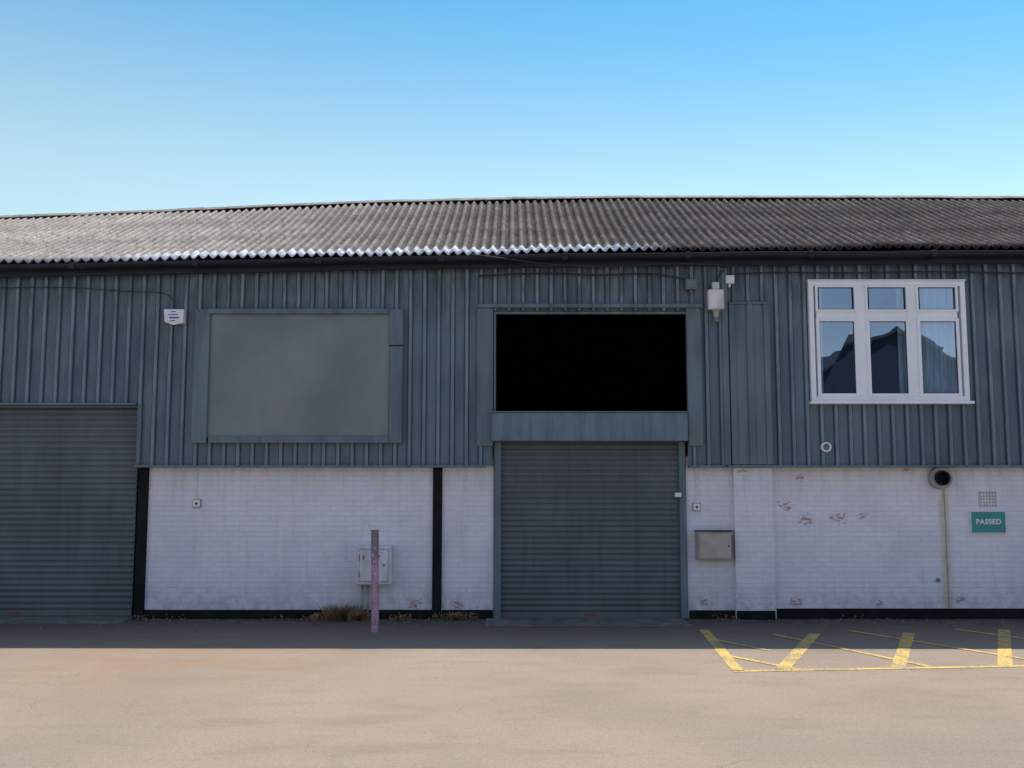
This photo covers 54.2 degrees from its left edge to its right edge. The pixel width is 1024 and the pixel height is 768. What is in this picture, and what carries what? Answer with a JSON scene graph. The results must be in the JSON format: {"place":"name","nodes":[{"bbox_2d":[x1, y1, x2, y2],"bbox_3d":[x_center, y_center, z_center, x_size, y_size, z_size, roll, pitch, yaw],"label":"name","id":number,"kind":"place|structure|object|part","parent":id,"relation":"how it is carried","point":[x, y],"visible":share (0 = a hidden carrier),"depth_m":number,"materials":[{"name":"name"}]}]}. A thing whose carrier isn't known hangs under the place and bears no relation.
{"place":"outdoors","nodes":[
{"label":"outdoors","id":0,"kind":"place"},
{"bbox_2d":[133,441,687,572],"bbox_3d":[0.000,0.193,19.210,29.980,7.431,8.350,0,-6,0],"label":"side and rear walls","id":1,"kind":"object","parent":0,"point":[686,448],"depth_m":22.94,"materials":[{"name":"black paint"}]},
{"bbox_2d":[0,573,1023,767],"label":"ground","id":2,"kind":"structure","parent":0,"point":[283,693],"depth_m":9.21,"materials":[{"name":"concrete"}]},
{"bbox_2d":[0,614,133,623],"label":"concrete threshold","id":3,"kind":"object","parent":2,"relation":"on","point":[62,619],"visible":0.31,"depth_m":14.38,"materials":[{"name":"grey concrete"}]},
{"bbox_2d":[356,545,392,615],"bbox_3d":[-2.019,2.909,14.668,0.518,1.079,0.227,0,-6,0],"label":"meter box","id":4,"kind":"object","parent":2,"relation":"on","point":[363,565],"visible":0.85,"depth_m":14.60,"materials":[{"name":"grey plastic"}]},
{"bbox_2d":[359,550,387,581],"bbox_3d":[-2.019,2.651,14.596,0.418,0.459,0.015,0,-6,0],"label":"door","id":5,"kind":"structure","parent":4,"relation":"in","point":[364,564],"depth_m":14.59,"materials":[{"name":"white metal"}]},
{"bbox_2d":[371,530,378,632],"bbox_3d":[-1.843,2.653,13.439,0.127,1.372,0.110,0,-6,0],"label":"metal post","id":6,"kind":"object","parent":2,"relation":"on","point":[374,581],"visible":0.91,"depth_m":13.40,"materials":[{"name":"grey metal"}]},
{"bbox_2d":[347,613,467,619],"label":"green weeds","id":7,"kind":"object","parent":2,"relation":"on","point":[448,618],"visible":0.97,"depth_m":14.57,"materials":[{"name":"green plant"}]},
{"bbox_2d":[134,602,896,620],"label":"dry weeds","id":8,"kind":"object","parent":2,"relation":"on","point":[342,614],"visible":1,"depth_m":14.51,"materials":[{"name":"brown plant"}]},
{"bbox_2d":[36,618,1002,631],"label":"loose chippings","id":9,"kind":"object","parent":2,"relation":"on","point":[685,619],"visible":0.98,"depth_m":14.38,"materials":[{"name":"gravel"}]},
{"bbox_2d":[133,468,1023,619],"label":"black columns and plinth","id":10,"kind":"structure","parent":2,"relation":"on","point":[141,547],"depth_m":14.72,"materials":[{"name":"paint"}]},
{"bbox_2d":[144,456,1023,618],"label":"brick wall","id":11,"kind":"structure","parent":2,"relation":"on","point":[294,538],"depth_m":14.84,"materials":[{"name":"white brick"}]},
{"bbox_2d":[195,470,197,499],"bbox_3d":[-4.706,1.506,14.909,0.020,0.446,0.018,2,-6,-22],"label":"cable","id":12,"kind":"object","parent":11,"relation":"attached to","point":[196,486],"visible":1,"depth_m":14.90,"materials":[{"name":"white plastic"}]},
{"bbox_2d":[192,499,201,507],"bbox_3d":[-4.690,1.778,14.876,0.128,0.127,0.060,0,-6,0],"label":"key switch","id":13,"kind":"object","parent":11,"relation":"attached to","point":[196,503],"visible":1,"depth_m":14.86,"materials":[{"name":"white plastic"}]},
{"bbox_2d":[0,264,1023,465],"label":"ribbed cladding","id":14,"kind":"structure","parent":11,"relation":"attached to","point":[71,334],"depth_m":15.02,"materials":[{"name":"paint"}]},
{"bbox_2d":[0,406,137,407],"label":"door head","id":15,"kind":"object","parent":14,"relation":"attached to","point":[68,406],"depth_m":14.97},
{"bbox_2d":[0,408,137,615],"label":"slat curtain","id":16,"kind":"object","parent":15,"relation":"hanging from","point":[68,485],"visible":0.94,"depth_m":14.93,"materials":[{"name":"metal"}]},
{"bbox_2d":[7,612,596,615],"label":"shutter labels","id":17,"kind":"object","parent":16,"relation":"attached to","point":[19,613],"visible":1,"depth_m":14.74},
{"bbox_2d":[4,287,173,304],"bbox_3d":[-6.398,-1.304,15.059,2.640,0.324,0.012,0,-6,0],"label":"cable","id":18,"kind":"object","parent":14,"relation":"attached to","point":[83,288],"visible":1,"depth_m":15.07,"materials":[{"name":"rubber"}]},
{"bbox_2d":[164,309,185,324],"bbox_3d":[-5.063,-1.002,15.004,0.307,0.249,0.106,0,-6,0],"label":"alarm box","id":19,"kind":"object","parent":14,"relation":"attached to","point":[174,316],"visible":1,"depth_m":14.96,"materials":[{"name":"white plastic"}]},
{"bbox_2d":[191,309,403,442],"bbox_3d":[-3.192,-0.124,14.945,3.119,2.015,0.120,0,-6,0],"label":"boarded opening frame","id":20,"kind":"object","parent":14,"relation":"attached to","point":[201,371],"visible":1,"depth_m":14.89,"materials":[{"name":"metal"}]},
{"bbox_2d":[207,314,388,436],"bbox_3d":[-3.191,-0.142,14.934,2.705,1.865,0.040,0,-6,0],"label":"boarding sheet","id":21,"kind":"object","parent":20,"relation":"attached to","point":[298,375],"visible":1,"depth_m":14.93,"materials":[{"name":"grey wood"}]},
{"bbox_2d":[136,268,772,464],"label":"flashing trims","id":22,"kind":"object","parent":14,"relation":"attached to","point":[747,400],"visible":1,"depth_m":14.93,"materials":[{"name":"metal"}]},
{"bbox_2d":[478,273,685,279],"bbox_3d":[1.087,-1.611,15.081,3.200,0.141,0.024,0,-6,0],"label":"cable","id":23,"kind":"object","parent":14,"relation":"attached to","point":[583,274],"visible":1,"depth_m":15.08,"materials":[{"name":"rubber"}]},
{"bbox_2d":[494,312,686,410],"bbox_3d":[1.190,-0.308,15.022,2.929,1.566,0.095,0,-6,0],"label":"opening frame","id":24,"kind":"object","parent":14,"relation":"attached to","point":[589,313],"visible":0.78,"depth_m":15.05,"materials":[{"name":"black metal"}]},
{"bbox_2d":[493,311,686,410],"bbox_3d":[1.192,-0.292,15.103,2.964,1.711,0.060,0,-6,0],"label":"blacked out opening","id":25,"kind":"object","parent":24,"relation":"attached to","point":[590,362],"visible":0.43,"depth_m":15.08,"materials":[{"name":"black"}]},
{"bbox_2d":[685,279,696,293],"bbox_3d":[2.692,-1.469,15.056,0.165,0.202,0.120,0,-6,0],"label":"junction box","id":26,"kind":"object","parent":14,"relation":"attached to","point":[690,285],"visible":1,"depth_m":15.00,"materials":[{"name":"grey plastic"}]},
{"bbox_2d":[707,282,723,322],"bbox_3d":[3.058,-1.230,15.016,0.239,0.614,0.130,0,-6,0],"label":"wall lamp","id":27,"kind":"object","parent":14,"relation":"attached to","point":[715,299],"visible":1,"depth_m":14.96,"materials":[{"name":"grey plastic"}]},
{"bbox_2d":[725,275,733,287],"bbox_3d":[3.279,-1.545,15.064,0.120,0.172,0.120,0,-6,0],"label":"junction box","id":28,"kind":"object","parent":14,"relation":"attached to","point":[729,280],"visible":1,"depth_m":15.02,"materials":[{"name":"white plastic"}]},
{"bbox_2d":[820,442,831,451],"bbox_3d":[4.659,0.937,14.846,0.150,0.150,0.075,0,-6,0],"label":"extractor outlet","id":29,"kind":"object","parent":14,"relation":"attached to","point":[825,447],"visible":1,"depth_m":14.82,"materials":[{"name":"white plastic"}]},
{"bbox_2d":[734,271,1023,274],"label":"cable","id":30,"kind":"object","parent":14,"relation":"attached to","point":[888,272],"visible":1,"depth_m":15.08,"materials":[{"name":"rubber"}]},
{"bbox_2d":[806,281,969,400],"bbox_3d":[5.636,-0.640,15.044,2.356,1.813,0.170,0,-6,0],"label":"frame","id":31,"kind":"object","parent":14,"relation":"attached to","point":[861,315],"visible":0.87,"depth_m":14.99,"materials":[{"name":"white plastic"}]},
{"bbox_2d":[821,288,899,392],"bbox_3d":[5.636,-0.516,16.228,2.336,1.793,2.230,0,-6,0],"label":"room interior","id":32,"kind":"object","parent":31,"relation":"attached to","point":[838,360],"visible":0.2,"depth_m":17.32,"materials":[{"name":"blue glass"}]},
{"bbox_2d":[813,288,957,395],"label":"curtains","id":33,"kind":"object","parent":31,"relation":"attached to","point":[939,364],"visible":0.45,"depth_m":15.09,"materials":[{"name":"white fabric"}]},
{"bbox_2d":[814,285,962,396],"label":"sashes","id":34,"kind":"object","parent":31,"relation":"attached to","point":[857,393],"visible":1,"depth_m":14.95,"materials":[{"name":"white plastic"}]},
{"bbox_2d":[818,287,958,392],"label":"gaskets","id":35,"kind":"object","parent":34,"relation":"attached to","point":[892,321],"visible":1,"depth_m":14.99,"materials":[{"name":"black rubber"}]},
{"bbox_2d":[806,279,974,404],"bbox_3d":[5.641,-0.635,14.983,2.426,1.880,0.170,0,-6,0],"label":"casement window","id":36,"kind":"structure","parent":14,"relation":"attached to","point":[891,402],"depth_m":14.80,"materials":[{"name":"white plastic"}]},
{"bbox_2d":[0,403,1023,467],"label":"drip flashing","id":37,"kind":"object","parent":11,"relation":"attached to","point":[484,466],"visible":0.93,"depth_m":14.78,"materials":[{"name":"grey metal"}]},
{"bbox_2d":[692,503,700,510],"bbox_3d":[2.745,1.829,14.870,0.120,0.127,0.060,0,-6,0],"label":"key switch","id":38,"kind":"object","parent":11,"relation":"attached to","point":[696,506],"visible":1,"depth_m":14.85,"materials":[{"name":"white plastic"}]},
{"bbox_2d":[695,468,697,502],"bbox_3d":[2.752,1.513,14.909,0.027,0.520,0.020,0,-6,0],"label":"cable","id":39,"kind":"object","parent":11,"relation":"attached to","point":[696,487],"visible":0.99,"depth_m":14.90,"materials":[{"name":"white plastic"}]},
{"bbox_2d":[694,530,732,559],"bbox_3d":[2.978,2.373,14.728,0.547,0.434,0.220,0,-6,0],"label":"service cabinet","id":40,"kind":"object","parent":11,"relation":"attached to","point":[713,544],"visible":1,"depth_m":14.63,"materials":[{"name":"grey metal"}]},
{"bbox_3d":[2.978,2.373,14.636,0.467,0.355,0.014,0,-6,0],"label":"door","id":41,"kind":"part","parent":40,"relation":"part of","materials":[{"name":"grey metal"}]},
{"bbox_2d":[928,467,952,607],"bbox_3d":[6.371,2.262,14.770,0.330,2.069,0.170,0,-6,0],"label":"vent outlet","id":42,"kind":"object","parent":11,"relation":"attached to","point":[940,477],"visible":1,"depth_m":14.82,"materials":[{"name":"black paint"}]},
{"bbox_2d":[969,511,1006,532],"bbox_3d":[7.069,2.052,14.847,0.526,0.331,0.035,0,-6,0],"label":"wall sign","id":43,"kind":"object","parent":11,"relation":"attached to","point":[987,521],"visible":1,"depth_m":14.83,"materials":[{"name":"green plastic"}]},
{"bbox_2d":[979,491,996,506],"bbox_3d":[7.088,1.717,14.896,0.260,0.229,0.032,0,-6,0],"label":"air brick","id":44,"kind":"object","parent":11,"relation":"attached to","point":[987,498],"visible":1,"depth_m":14.88,"materials":[{"name":"grey plastic"}]},
{"bbox_2d":[485,617,691,625],"bbox_3d":[1.064,3.441,14.379,2.888,0.062,0.880,0,-6,0],"label":"concrete threshold","id":45,"kind":"object","parent":2,"relation":"on","point":[588,622],"visible":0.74,"depth_m":14.23,"materials":[{"name":"grey concrete"}]},
{"bbox_2d":[494,442,687,618],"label":"shutter guide rails","id":46,"kind":"object","parent":45,"relation":"on","point":[682,534],"visible":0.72,"depth_m":14.80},
{"bbox_2d":[491,413,687,441],"bbox_3d":[1.141,0.645,14.844,2.884,0.419,0.340,0,-6,0],"label":"shutter hood","id":47,"kind":"object","parent":46,"relation":"on","point":[589,427],"visible":0.97,"depth_m":14.68,"materials":[{"name":"grey metal"}]},
{"bbox_2d":[491,411,687,412],"bbox_3d":[1.141,0.424,14.851,2.892,0.019,0.332,0,-6,0],"label":"hood lip","id":48,"kind":"object","parent":47,"relation":"attached to","point":[589,411],"visible":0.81,"depth_m":14.70,"materials":[{"name":"grey metal"}]},
{"bbox_2d":[501,442,680,617],"bbox_3d":[1.166,2.144,14.880,2.689,2.621,0.034,0,-6,0],"label":"slat curtain","id":49,"kind":"object","parent":46,"relation":"hanging from","point":[589,527],"visible":0.95,"depth_m":14.88,"materials":[{"name":"metal"}]},
{"bbox_2d":[700,629,1023,671],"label":"parking markings","id":50,"kind":"object","parent":2,"relation":"on","point":[901,656],"visible":1,"depth_m":11.59,"materials":[{"name":"yellow paint"}]},
{"bbox_2d":[0,198,1023,263],"bbox_3d":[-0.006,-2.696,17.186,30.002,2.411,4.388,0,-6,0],"label":"roof front slope","id":51,"kind":"structure","parent":0,"point":[496,227],"depth_m":16.99,"materials":[{"name":"grey metal"}]},
{"bbox_2d":[0,195,1023,217],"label":"roof ridge cap","id":52,"kind":"object","parent":51,"relation":"on","point":[740,197],"visible":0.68,"depth_m":19.36,"materials":[{"name":"grey metal"}]},
{"bbox_2d":[0,250,1023,270],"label":"gutter","id":53,"kind":"object","parent":51,"relation":"attached to","point":[556,256],"visible":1,"depth_m":14.85,"materials":[{"name":"plastic"}]},
{"bbox_2d":[68,250,937,270],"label":"gutter unions","id":54,"kind":"object","parent":53,"relation":"attached to","point":[318,262],"visible":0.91,"depth_m":14.84,"materials":[{"name":"black plastic"}]},
{"bbox_2d":[470,253,759,268],"bbox_3d":[1.524,-1.822,14.812,4.295,0.229,0.018,0,-6,0],"label":"cable","id":55,"kind":"object","parent":53,"relation":"attached to","point":[615,266],"visible":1,"depth_m":14.80,"materials":[{"name":"rubber"}]},
{"bbox_2d":[0,0,1023,214],"label":"sky","id":56,"kind":"structure","parent":0,"point":[106,105],"materials":[{"name":"blue"}]},
{"bbox_2d":[732,468,775,618],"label":"brick pier","id":57,"kind":"structure","parent":0,"point":[754,564],"depth_m":14.75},
{"bbox_3d":[0.000,-1.760,15.218,30.000,0.309,0.298,0,-6,0],"label":"soffit","id":58,"kind":"object","parent":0,"visible":0},
{"bbox_2d":[0,257,1023,277],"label":"fascia","id":59,"kind":"structure","parent":58,"relation":"attached to","point":[481,265],"depth_m":15.02,"materials":[{"name":"plastic"}]}
]}

